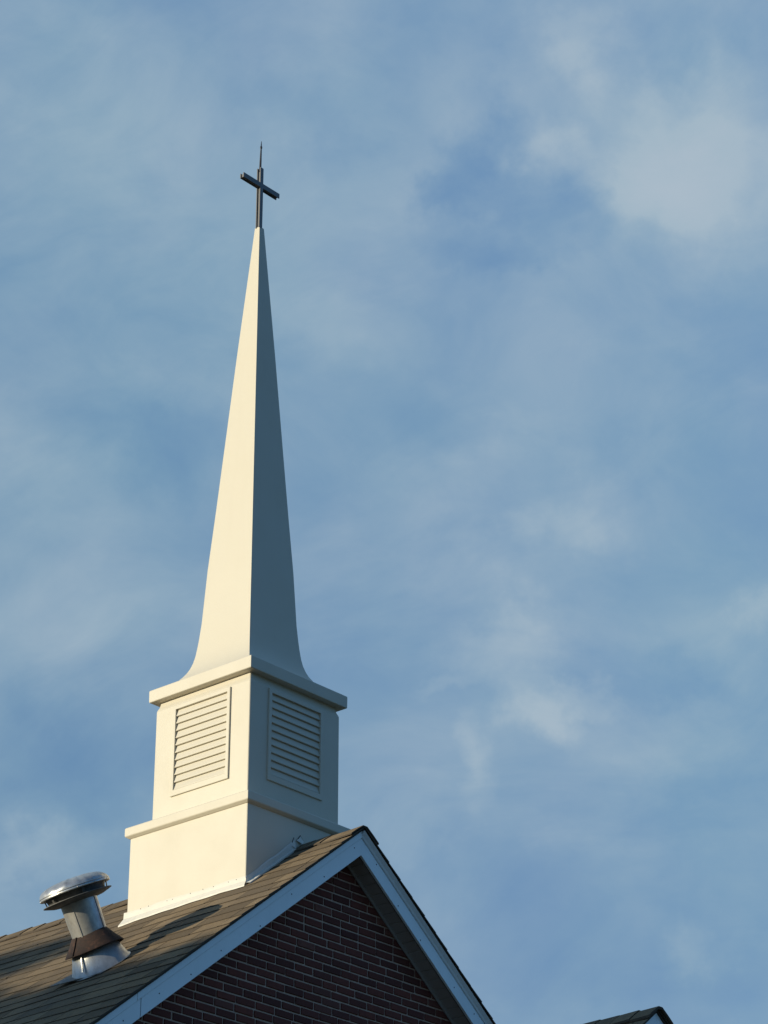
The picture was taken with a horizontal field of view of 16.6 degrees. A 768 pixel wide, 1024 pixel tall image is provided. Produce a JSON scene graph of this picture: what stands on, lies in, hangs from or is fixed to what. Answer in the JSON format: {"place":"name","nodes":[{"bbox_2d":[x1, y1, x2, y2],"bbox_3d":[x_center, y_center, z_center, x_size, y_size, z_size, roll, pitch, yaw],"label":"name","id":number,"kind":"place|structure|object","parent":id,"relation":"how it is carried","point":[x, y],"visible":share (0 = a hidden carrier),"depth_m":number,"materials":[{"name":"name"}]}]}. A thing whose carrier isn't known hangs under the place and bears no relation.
{"place":"outdoors","nodes":[
{"label":"outdoors","id":0,"kind":"place"},
{"bbox_2d":[0,825,495,1023],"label":"church building","id":1,"kind":"structure","parent":0,"point":[335,929],"depth_m":16.70,"materials":[{"name":"red brick"}]},
{"bbox_2d":[39,871,130,986],"bbox_3d":[-1.869,2.585,16.326,0.473,0.710,0.585,-21,-34,36],"label":"roof vent","id":2,"kind":"object","parent":1,"relation":"on","point":[96,947],"visible":1,"depth_m":16.21,"materials":[{"name":"metal"}]},
{"bbox_2d":[118,141,350,926],"bbox_3d":[-0.946,0.073,18.917,1.172,6.607,1.179,-21,-34,36],"label":"steeple","id":3,"kind":"object","parent":1,"relation":"on","point":[246,763],"visible":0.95,"depth_m":17.95,"materials":[{"name":"paint"}]},
{"bbox_2d":[0,0,767,1023],"label":"sky","id":4,"kind":"structure","parent":0,"point":[517,250],"materials":[{"name":"blue"}]},
{"label":"ground","id":5,"kind":"structure","parent":0,"visible":0},
{"bbox_2d":[584,1006,673,1023],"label":"roof","id":6,"kind":"object","parent":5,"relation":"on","point":[657,1015],"visible":1,"depth_m":15.09,"materials":[{"name":"grey"}]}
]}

